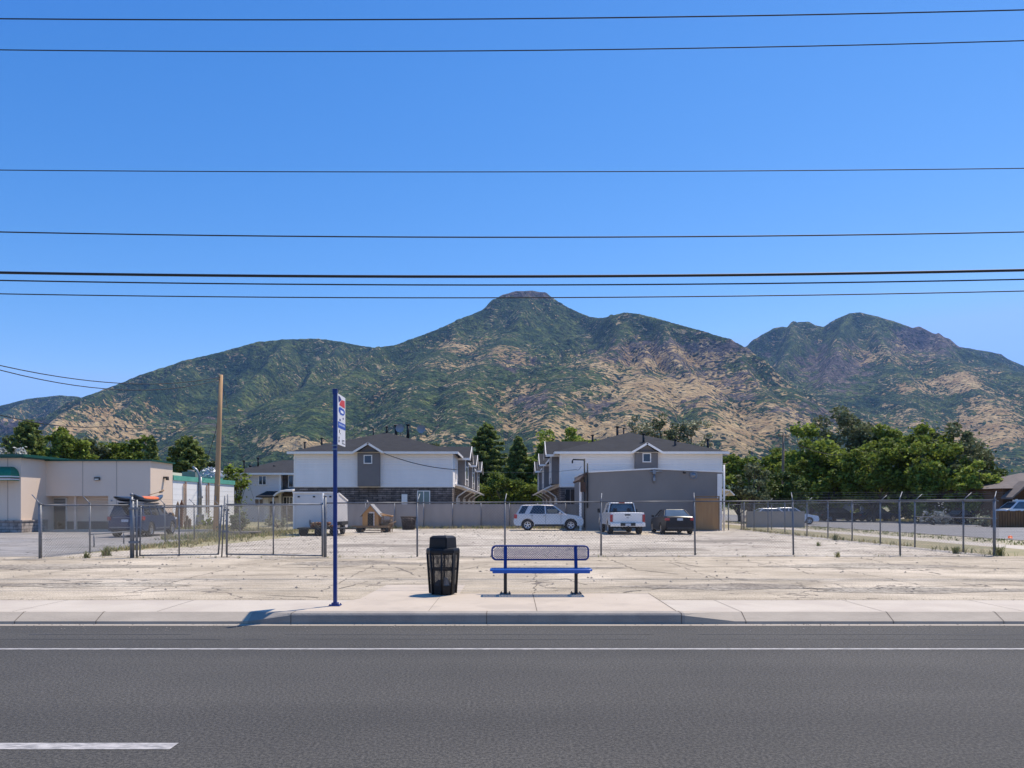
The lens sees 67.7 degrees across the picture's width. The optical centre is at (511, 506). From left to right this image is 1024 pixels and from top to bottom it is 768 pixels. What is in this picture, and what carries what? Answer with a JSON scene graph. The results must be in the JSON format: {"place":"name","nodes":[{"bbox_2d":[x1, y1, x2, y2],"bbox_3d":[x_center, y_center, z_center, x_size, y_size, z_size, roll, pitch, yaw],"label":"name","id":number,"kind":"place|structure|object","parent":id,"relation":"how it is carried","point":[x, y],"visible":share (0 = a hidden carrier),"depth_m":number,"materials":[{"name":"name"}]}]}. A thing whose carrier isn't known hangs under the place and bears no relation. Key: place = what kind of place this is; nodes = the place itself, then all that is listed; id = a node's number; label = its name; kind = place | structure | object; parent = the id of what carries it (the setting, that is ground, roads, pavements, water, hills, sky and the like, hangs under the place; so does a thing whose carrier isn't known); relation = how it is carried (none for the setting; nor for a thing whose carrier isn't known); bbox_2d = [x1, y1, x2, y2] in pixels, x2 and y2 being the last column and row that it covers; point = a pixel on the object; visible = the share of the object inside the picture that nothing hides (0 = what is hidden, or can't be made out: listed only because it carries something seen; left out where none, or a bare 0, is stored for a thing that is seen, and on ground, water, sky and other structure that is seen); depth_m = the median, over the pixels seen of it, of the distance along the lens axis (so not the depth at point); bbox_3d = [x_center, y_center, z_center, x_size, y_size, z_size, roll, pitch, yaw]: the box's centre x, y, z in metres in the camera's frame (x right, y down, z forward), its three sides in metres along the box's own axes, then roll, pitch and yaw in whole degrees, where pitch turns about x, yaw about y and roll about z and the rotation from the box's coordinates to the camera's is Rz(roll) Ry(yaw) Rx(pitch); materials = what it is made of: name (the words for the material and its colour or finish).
{"place":"outdoors","nodes":[
{"label":"outdoors","id":0,"kind":"place"},
{"bbox_2d":[0,532,205,556],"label":"driveway","id":1,"kind":"structure","parent":0,"point":[25,544],"depth_m":33.76,"materials":[{"name":"concrete"}]},
{"bbox_2d":[107,503,176,536],"bbox_3d":[-20.024,0.700,41.650,2.240,1.800,4.990,0,0,-4],"label":"parked car","id":2,"kind":"object","parent":1,"relation":"on","point":[127,519],"visible":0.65,"depth_m":39.83,"materials":[{"name":"grey paint"}]},
{"bbox_2d":[91,526,420,552],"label":"dry verge","id":3,"kind":"structure","parent":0,"point":[288,535],"depth_m":36.85,"materials":[{"name":"beige plant"}]},
{"bbox_2d":[216,510,249,530],"bbox_3d":[-15.872,1.160,44.014,2.076,2.442,2.713,0,0,0],"label":"shrub","id":4,"kind":"object","parent":3,"relation":"on","point":[235,522],"visible":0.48,"depth_m":43.78,"materials":[{"name":"grey plant"}]},
{"bbox_2d":[300,585,674,610],"bbox_3d":[-0.390,1.594,13.585,5.780,0.001,3.930,0,0,0],"label":"bus pad","id":5,"kind":"object","parent":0,"point":[402,598],"visible":1,"depth_m":12.66,"materials":[{"name":"concrete"}]},
{"bbox_2d":[328,389,344,605],"bbox_3d":[-2.838,-0.143,12.495,0.180,3.475,0.650,0,0,0],"label":"bus stop sign","id":6,"kind":"object","parent":5,"relation":"on","point":[338,419],"visible":1,"depth_m":12.23,"materials":[{"name":"blue metal"}]},
{"bbox_2d":[426,535,459,594],"bbox_3d":[-1.255,1.054,13.880,0.565,1.043,0.568,0,0,23],"label":"litter bin","id":7,"kind":"object","parent":5,"relation":"on","point":[441,550],"visible":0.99,"depth_m":13.69,"materials":[{"name":"black plastic"}]},
{"bbox_2d":[490,545,591,593],"bbox_3d":[0.519,1.153,13.826,1.829,0.882,0.567,0,0,0],"label":"park bench","id":8,"kind":"object","parent":5,"relation":"on","point":[575,570],"visible":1,"depth_m":14.02,"materials":[{"name":"blue metal"}]},
{"bbox_2d":[0,626,1023,767],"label":"road","id":9,"kind":"structure","parent":0,"point":[583,708],"depth_m":6.99,"materials":[{"name":"grey asphalt"}]},
{"bbox_2d":[0,743,177,748],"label":"lane dashes","id":10,"kind":"object","parent":9,"relation":"on","point":[86,745],"visible":1,"depth_m":5.58,"materials":[{"name":"paint"}]},
{"bbox_2d":[0,624,1023,625],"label":"gutter","id":11,"kind":"object","parent":9,"relation":"on","point":[512,625],"visible":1,"depth_m":11.20,"materials":[{"name":"concrete"}]},
{"bbox_2d":[0,648,1023,648],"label":"edge line","id":12,"kind":"object","parent":9,"relation":"on","point":[511,648],"visible":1,"depth_m":9.38,"materials":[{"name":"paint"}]},
{"bbox_2d":[29,634,1023,634],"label":"road seams","id":13,"kind":"object","parent":9,"relation":"on","point":[550,634],"visible":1,"depth_m":10.41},
{"bbox_2d":[0,291,1023,506],"bbox_3d":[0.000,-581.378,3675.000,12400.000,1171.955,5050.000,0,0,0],"label":"mountains","id":14,"kind":"structure","parent":0,"point":[524,369],"depth_m":3034.25,"materials":[{"name":"green plant"}]},
{"bbox_2d":[0,556,1023,599],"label":"lot pavement","id":15,"kind":"structure","parent":0,"point":[744,569],"depth_m":17.20,"materials":[{"name":"beige concrete"}]},
{"bbox_2d":[32,495,134,558],"bbox_3d":[-13.285,0.639,23.619,3.112,2.022,0.195,0,0,-4],"label":"chain link fence","id":16,"kind":"object","parent":15,"relation":"on","point":[40,530],"visible":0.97,"depth_m":23.59,"materials":[{"name":"metal"}]},
{"bbox_2d":[128,493,139,557],"bbox_3d":[-11.748,0.615,23.750,0.300,2.070,0.120,0,0,0],"label":"gate post","id":17,"kind":"object","parent":15,"relation":"on","point":[136,508],"visible":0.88,"depth_m":23.72,"materials":[{"name":"metal"}]},
{"bbox_2d":[139,505,222,555],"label":"fence gate","id":18,"kind":"structure","parent":17,"relation":"attached to","point":[179,515],"depth_m":23.86,"materials":[{"name":"metal"}]},
{"bbox_2d":[0,540,1023,593],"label":"worn patches","id":19,"kind":"object","parent":15,"relation":"on","point":[907,590],"visible":0.88,"depth_m":19.63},
{"bbox_2d":[5,537,1020,598],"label":"pavement cracks","id":20,"kind":"object","parent":15,"relation":"on","point":[550,567],"visible":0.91,"depth_m":17.63,"materials":[{"name":"grey concrete"}]},
{"bbox_2d":[323,491,996,556],"bbox_3d":[4.947,0.574,24.785,21.772,2.153,0.969,0,0,-2],"label":"chain link fence","id":21,"kind":"object","parent":15,"relation":"on","point":[694,525],"visible":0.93,"depth_m":24.78,"materials":[{"name":"metal"}]},
{"bbox_2d":[226,503,322,555],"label":"fence gate","id":22,"kind":"structure","parent":21,"relation":"attached to","point":[321,528],"depth_m":23.93,"materials":[{"name":"metal"}]},
{"bbox_2d":[221,494,228,556],"bbox_3d":[-9.020,0.611,24.005,0.261,1.979,0.070,0,0,0],"label":"gate post","id":23,"kind":"object","parent":22,"relation":"attached to","point":[224,510],"visible":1,"depth_m":24.00,"materials":[{"name":"metal"}]},
{"bbox_2d":[0,600,1023,611],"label":"sidewalk","id":24,"kind":"structure","parent":0,"point":[676,605],"depth_m":12.33,"materials":[{"name":"concrete"}]},
{"bbox_2d":[0,269,1023,277],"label":"overhead wire","id":25,"kind":"object","parent":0,"point":[511,276],"visible":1,"depth_m":19.17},
{"bbox_2d":[0,279,1023,285],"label":"overhead wire","id":26,"kind":"object","parent":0,"point":[510,284],"visible":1,"depth_m":19.09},
{"bbox_2d":[0,9,1023,20],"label":"overhead wire","id":27,"kind":"object","parent":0,"point":[512,18],"visible":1,"depth_m":19.18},
{"bbox_2d":[0,231,1023,237],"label":"overhead wire","id":28,"kind":"object","parent":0,"point":[511,237],"visible":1,"depth_m":19.19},
{"bbox_2d":[0,40,1023,51],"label":"overhead wire","id":29,"kind":"object","parent":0,"point":[516,50],"visible":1,"depth_m":19.39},
{"bbox_2d":[0,290,1023,297],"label":"overhead wire","id":30,"kind":"object","parent":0,"point":[513,297],"visible":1,"depth_m":19.29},
{"bbox_2d":[0,168,1023,171],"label":"overhead wire","id":31,"kind":"object","parent":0,"point":[510,171],"visible":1,"depth_m":19.19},
{"bbox_2d":[0,0,1023,405],"label":"sky","id":32,"kind":"structure","parent":0,"point":[946,105],"materials":[{"name":"blue"}]},
{"bbox_2d":[54,528,992,556],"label":"gravel lot","id":33,"kind":"structure","parent":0,"point":[313,546],"depth_m":31.17,"materials":[{"name":"beige gravel"}]},
{"bbox_2d":[292,492,347,533],"bbox_3d":[-10.807,0.398,43.818,2.670,2.404,3.156,0,0,0],"label":"cargo trailer","id":34,"kind":"object","parent":33,"relation":"on","point":[307,497],"visible":0.49,"depth_m":42.27,"materials":[{"name":"white paint"}]},
{"bbox_2d":[297,527,356,535],"bbox_3d":[-9.988,1.370,41.545,3.106,0.460,1.110,0,0,0],"label":"utility trailer","id":35,"kind":"object","parent":33,"relation":"on","point":[302,531],"visible":0.64,"depth_m":40.99,"materials":[{"name":"black metal"}]},
{"bbox_2d":[352,525,389,532],"bbox_3d":[-8.656,1.387,47.025,2.300,0.415,1.350,0,0,0],"label":"flat cart","id":36,"kind":"object","parent":33,"relation":"on","point":[361,528],"visible":0.94,"depth_m":46.40,"materials":[{"name":"grey wood"}]},
{"bbox_2d":[360,500,383,525],"bbox_3d":[-8.612,0.402,47.075,1.309,1.555,1.350,0,0,0],"label":"playhouse","id":37,"kind":"object","parent":36,"relation":"on","point":[370,515],"visible":0.9,"depth_m":46.50,"materials":[{"name":"orange wood"}]},
{"bbox_2d":[1,528,1018,630],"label":"gravel","id":38,"kind":"structure","parent":33,"relation":"on","point":[494,575],"depth_m":21.60,"materials":[{"name":"grey gravel"}]},
{"bbox_2d":[513,504,583,530],"bbox_3d":[2.421,0.730,51.190,4.710,1.740,2.100,0,0,0],"label":"parked car","id":39,"kind":"object","parent":33,"relation":"on","point":[561,518],"visible":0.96,"depth_m":50.33,"materials":[{"name":"silver metal"}]},
{"bbox_2d":[597,502,644,533],"bbox_3d":[6.496,0.660,45.760,2.460,1.880,6.020,0,0,0],"label":"pickup truck","id":40,"kind":"object","parent":33,"relation":"on","point":[623,513],"visible":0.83,"depth_m":43.76,"materials":[{"name":"white paint"}]},
{"bbox_2d":[651,509,693,533],"bbox_3d":[9.466,0.870,45.356,2.120,1.460,4.782,0,0,0],"label":"parked car","id":41,"kind":"object","parent":33,"relation":"on","point":[671,516],"visible":0.88,"depth_m":43.32,"materials":[{"name":"black paint"}]},
{"bbox_2d":[695,496,719,530],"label":"plywood gate","id":42,"kind":"structure","parent":33,"relation":"on","point":[708,521],"depth_m":49.60,"materials":[{"name":"brown wood"}]},
{"bbox_2d":[79,507,980,553],"bbox_3d":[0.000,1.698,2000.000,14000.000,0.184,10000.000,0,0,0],"label":"ground","id":43,"kind":"structure","parent":0,"point":[887,510],"depth_m":67.56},
{"bbox_2d":[0,419,49,454],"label":"tree","id":44,"kind":"object","parent":43,"relation":"on","point":[29,437],"visible":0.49,"depth_m":91.15,"materials":[{"name":"plant"}]},
{"bbox_2d":[36,426,76,457],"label":"broadleaf tree","id":45,"kind":"object","parent":43,"relation":"on","point":[61,445],"visible":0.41,"depth_m":87.36,"materials":[{"name":"green plant"}]},
{"bbox_2d":[54,430,99,458],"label":"broadleaf tree","id":46,"kind":"object","parent":43,"relation":"on","point":[81,448],"visible":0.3,"depth_m":89.15,"materials":[{"name":"green plant"}]},
{"bbox_2d":[0,454,181,532],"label":"commercial building","id":47,"kind":"structure","parent":43,"relation":"on","point":[24,478],"depth_m":49.00,"materials":[{"name":"beige paint"}]},
{"bbox_2d":[53,498,66,528],"bbox_3d":[-29.567,0.516,49.850,1.038,2.168,0.100,0,0,0],"label":"door","id":48,"kind":"structure","parent":47,"relation":"in","point":[56,500],"depth_m":49.84,"materials":[{"name":"grey glass"}]},
{"bbox_2d":[73,433,111,458],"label":"broadleaf tree","id":49,"kind":"object","parent":43,"relation":"on","point":[98,450],"visible":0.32,"depth_m":91.46,"materials":[{"name":"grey plant"}]},
{"bbox_2d":[97,438,136,458],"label":"broadleaf tree","id":50,"kind":"object","parent":43,"relation":"on","point":[115,448],"visible":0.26,"depth_m":93.25,"materials":[{"name":"green plant"}]},
{"bbox_2d":[115,434,147,458],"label":"broadleaf tree","id":51,"kind":"object","parent":43,"relation":"on","point":[137,449],"visible":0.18,"depth_m":95.48,"materials":[{"name":"green plant"}]},
{"bbox_2d":[42,529,221,531],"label":"planter kerb","id":52,"kind":"structure","parent":43,"relation":"on","point":[92,530],"depth_m":48.30,"materials":[{"name":"concrete"}]},
{"bbox_2d":[142,435,161,460],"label":"conifer tree","id":53,"kind":"object","parent":43,"relation":"on","point":[151,451],"visible":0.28,"depth_m":89.67,"materials":[{"name":"green plant"}]},
{"bbox_2d":[43,496,292,556],"bbox_3d":[-14.598,0.649,37.817,0.385,2.003,28.436,0,0,0],"label":"chain link fence","id":54,"kind":"object","parent":43,"relation":"on","point":[194,525],"visible":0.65,"depth_m":32.43,"materials":[{"name":"metal"}]},
{"bbox_2d":[166,435,209,473],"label":"broadleaf tree","id":55,"kind":"object","parent":43,"relation":"on","point":[187,452],"visible":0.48,"depth_m":79.18,"materials":[{"name":"plant"}]},
{"bbox_2d":[173,466,234,526],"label":"block annexe","id":56,"kind":"structure","parent":43,"relation":"on","point":[193,486],"depth_m":57.15,"materials":[{"name":"metal"}]},
{"bbox_2d":[213,374,222,530],"bbox_3d":[-18.482,-3.283,47.957,0.618,9.976,0.424,0,0,0],"label":"utility pole","id":57,"kind":"object","parent":43,"relation":"on","point":[218,457],"visible":0.96,"depth_m":47.88,"materials":[{"name":"brown wood"}]},
{"bbox_2d":[0,365,218,383],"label":"service wire","id":58,"kind":"object","parent":57,"relation":"attached to","point":[101,381],"visible":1,"depth_m":37.35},
{"bbox_2d":[0,370,219,389],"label":"service wire","id":59,"kind":"object","parent":57,"relation":"attached to","point":[99,388],"visible":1,"depth_m":37.05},
{"bbox_2d":[231,465,251,516],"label":"broadleaf tree","id":60,"kind":"object","parent":43,"relation":"on","point":[243,484],"visible":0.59,"depth_m":69.83,"materials":[{"name":"green plant"}]},
{"bbox_2d":[224,457,294,521],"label":"apartment house","id":61,"kind":"structure","parent":43,"relation":"on","point":[272,483],"depth_m":80.00,"materials":[{"name":"white paint"}]},
{"bbox_2d":[287,424,483,503],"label":"townhouse","id":62,"kind":"structure","parent":43,"relation":"on","point":[368,469],"depth_m":61.99,"materials":[{"name":"white paint"}]},
{"bbox_2d":[347,503,577,528],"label":"concrete wall","id":63,"kind":"structure","parent":43,"relation":"on","point":[444,515],"depth_m":55.33,"materials":[{"name":"grey concrete"}]},
{"bbox_2d":[470,422,507,503],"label":"conifer tree","id":64,"kind":"object","parent":43,"relation":"on","point":[484,443],"visible":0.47,"depth_m":117.09,"materials":[{"name":"green plant"}]},
{"bbox_2d":[478,470,537,503],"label":"broadleaf tree","id":65,"kind":"object","parent":43,"relation":"on","point":[495,480],"visible":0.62,"depth_m":104.77,"materials":[{"name":"green plant"}]},
{"bbox_2d":[0,611,1023,623],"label":"kerb","id":66,"kind":"structure","parent":43,"relation":"on","point":[493,617],"depth_m":11.38,"materials":[{"name":"concrete"}]},
{"bbox_2d":[495,435,538,503],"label":"conifer tree","id":67,"kind":"object","parent":43,"relation":"on","point":[518,456],"visible":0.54,"depth_m":111.36,"materials":[{"name":"green plant"}]},
{"bbox_2d":[514,478,541,503],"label":"broadleaf tree","id":68,"kind":"object","parent":43,"relation":"on","point":[532,488],"visible":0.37,"depth_m":104.05,"materials":[{"name":"green plant"}]},
{"bbox_2d":[518,440,544,503],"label":"broadleaf tree","id":69,"kind":"object","parent":43,"relation":"on","point":[532,460],"visible":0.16,"depth_m":111.39,"materials":[{"name":"green plant"}]},
{"bbox_2d":[67,518,1023,557],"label":"verge grass","id":70,"kind":"structure","parent":43,"relation":"on","point":[209,538],"depth_m":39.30,"materials":[{"name":"plant"}]},
{"bbox_2d":[532,426,599,459],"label":"broadleaf tree","id":71,"kind":"object","parent":43,"relation":"on","point":[571,432],"visible":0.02,"depth_m":119.57,"materials":[{"name":"green plant"}]},
{"bbox_2d":[533,426,734,503],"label":"townhouse","id":72,"kind":"structure","parent":43,"relation":"on","point":[628,450],"depth_m":61.99,"materials":[{"name":"white paint"}]},
{"bbox_2d":[624,415,667,439],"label":"broadleaf tree","id":73,"kind":"object","parent":43,"relation":"on","point":[646,427],"visible":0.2,"depth_m":124.06,"materials":[{"name":"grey plant"}]},
{"bbox_2d":[572,459,724,530],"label":"garage building","id":74,"kind":"structure","parent":43,"relation":"on","point":[654,484],"depth_m":50.60,"materials":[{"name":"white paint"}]},
{"bbox_2d":[641,411,692,442],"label":"broadleaf tree","id":75,"kind":"object","parent":43,"relation":"on","point":[657,426],"visible":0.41,"depth_m":124.02,"materials":[{"name":"green plant"}]},
{"bbox_2d":[666,417,715,447],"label":"broadleaf tree","id":76,"kind":"object","parent":43,"relation":"on","point":[695,426],"visible":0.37,"depth_m":123.67,"materials":[{"name":"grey plant"}]},
{"bbox_2d":[722,450,767,521],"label":"broadleaf tree","id":77,"kind":"object","parent":43,"relation":"on","point":[735,466],"visible":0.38,"depth_m":79.13,"materials":[{"name":"green plant"}]},
{"bbox_2d":[746,511,804,526],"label":"wall","id":78,"kind":"structure","parent":43,"relation":"on","point":[764,524],"depth_m":58.00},
{"bbox_2d":[739,463,818,513],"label":"broadleaf tree","id":79,"kind":"object","parent":43,"relation":"on","point":[783,492],"visible":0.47,"depth_m":74.64,"materials":[{"name":"green plant"}]},
{"bbox_2d":[754,447,803,505],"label":"broadleaf tree","id":80,"kind":"object","parent":43,"relation":"on","point":[769,461],"visible":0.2,"depth_m":91.53,"materials":[{"name":"green plant"}]},
{"bbox_2d":[773,421,840,514],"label":"broadleaf tree","id":81,"kind":"object","parent":43,"relation":"on","point":[810,433],"visible":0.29,"depth_m":87.36,"materials":[{"name":"green plant"}]},
{"bbox_2d":[787,436,870,520],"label":"broadleaf tree","id":82,"kind":"object","parent":43,"relation":"on","point":[822,487],"visible":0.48,"depth_m":83.70,"materials":[{"name":"green plant"}]},
{"bbox_2d":[833,436,910,521],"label":"broadleaf tree","id":83,"kind":"object","parent":43,"relation":"on","point":[860,469],"visible":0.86,"depth_m":79.25,"materials":[{"name":"green plant"}]},
{"bbox_2d":[741,492,1005,553],"bbox_3d":[15.848,0.584,38.567,0.325,2.132,27.736,0,0,0],"label":"chain link fence","id":84,"kind":"object","parent":43,"relation":"on","point":[758,526],"visible":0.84,"depth_m":33.65,"materials":[{"name":"metal"}]},
{"bbox_2d":[917,502,953,524],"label":"shrub","id":85,"kind":"object","parent":43,"relation":"on","point":[939,521],"visible":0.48,"depth_m":65.96,"materials":[{"name":"grey plant"}]},
{"bbox_2d":[722,510,917,519],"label":"lawn","id":86,"kind":"structure","parent":0,"point":[730,512],"depth_m":170.43,"materials":[{"name":"plant"}]},
{"bbox_2d":[812,405,877,491],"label":"broadleaf tree","id":87,"kind":"object","parent":86,"relation":"on","point":[852,429],"visible":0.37,"depth_m":97.67,"materials":[{"name":"green plant"}]},
{"bbox_2d":[839,423,908,505],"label":"broadleaf tree","id":88,"kind":"object","parent":86,"relation":"on","point":[889,432],"visible":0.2,"depth_m":96.48,"materials":[{"name":"green plant"}]},
{"bbox_2d":[874,469,912,519],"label":"broadleaf tree","id":89,"kind":"object","parent":86,"relation":"on","point":[909,516],"visible":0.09,"depth_m":91.06,"materials":[{"name":"green plant"}]},
{"bbox_2d":[873,419,963,521],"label":"broadleaf tree","id":90,"kind":"object","parent":86,"relation":"on","point":[921,430],"visible":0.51,"depth_m":77.41,"materials":[{"name":"green plant"}]},
{"bbox_2d":[904,438,979,521],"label":"broadleaf tree","id":91,"kind":"object","parent":86,"relation":"on","point":[925,479],"visible":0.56,"depth_m":72.12,"materials":[{"name":"green plant"}]},
{"bbox_2d":[911,419,999,480],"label":"broadleaf tree","id":92,"kind":"object","parent":86,"relation":"on","point":[972,450],"visible":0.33,"depth_m":74.28,"materials":[{"name":"green plant"}]},
{"bbox_2d":[942,510,975,523],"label":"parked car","id":93,"kind":"object","parent":86,"relation":"on","point":[965,513],"visible":0.16,"depth_m":67.69,"materials":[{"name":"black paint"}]},
{"bbox_2d":[950,457,1005,520],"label":"broadleaf tree","id":94,"kind":"object","parent":86,"relation":"on","point":[965,481],"visible":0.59,"depth_m":67.51,"materials":[{"name":"green plant"}]},
{"bbox_2d":[942,473,1023,523],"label":"house","id":95,"kind":"structure","parent":86,"relation":"on","point":[1012,486],"depth_m":65.51,"materials":[{"name":"brown"}]},
{"bbox_2d":[954,440,1012,476],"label":"broadleaf tree","id":96,"kind":"object","parent":86,"relation":"on","point":[995,471],"visible":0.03,"depth_m":78.87,"materials":[{"name":"green plant"}]},
{"bbox_2d":[996,501,1023,510],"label":"parked car","id":97,"kind":"object","parent":86,"relation":"on","point":[1014,505],"visible":0.06,"depth_m":62.28,"materials":[{"name":"silver metal"}]},
{"bbox_2d":[722,515,1023,539],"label":"cross street","id":98,"kind":"structure","parent":0,"point":[1013,532],"depth_m":55.02,"materials":[{"name":"grey asphalt"}]},
{"bbox_2d":[816,508,856,520],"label":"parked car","id":99,"kind":"object","parent":98,"relation":"on","point":[832,513],"visible":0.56,"depth_m":83.20,"materials":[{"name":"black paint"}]},
{"bbox_2d":[854,508,898,520],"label":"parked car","id":100,"kind":"object","parent":98,"relation":"on","point":[868,512],"visible":0.63,"depth_m":81.20,"materials":[{"name":"paint"}]},
{"bbox_2d":[991,510,1023,526],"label":"board fence","id":101,"kind":"object","parent":98,"relation":"on","point":[1008,518],"visible":0.86,"depth_m":57.94,"materials":[{"name":"brown wood"}]},
{"bbox_2d":[722,523,1023,548],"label":"side sidewalk","id":102,"kind":"structure","parent":0,"point":[960,542],"depth_m":36.81,"materials":[{"name":"concrete"}]},
{"bbox_2d":[722,521,1023,545],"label":"side lawn","id":103,"kind":"structure","parent":0,"point":[959,538],"depth_m":40.52,"materials":[{"name":"plant"}]},
{"bbox_2d":[734,459,775,510],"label":"broadleaf tree","id":104,"kind":"object","parent":103,"relation":"on","point":[750,469],"visible":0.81,"depth_m":71.75,"materials":[{"name":"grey plant"}]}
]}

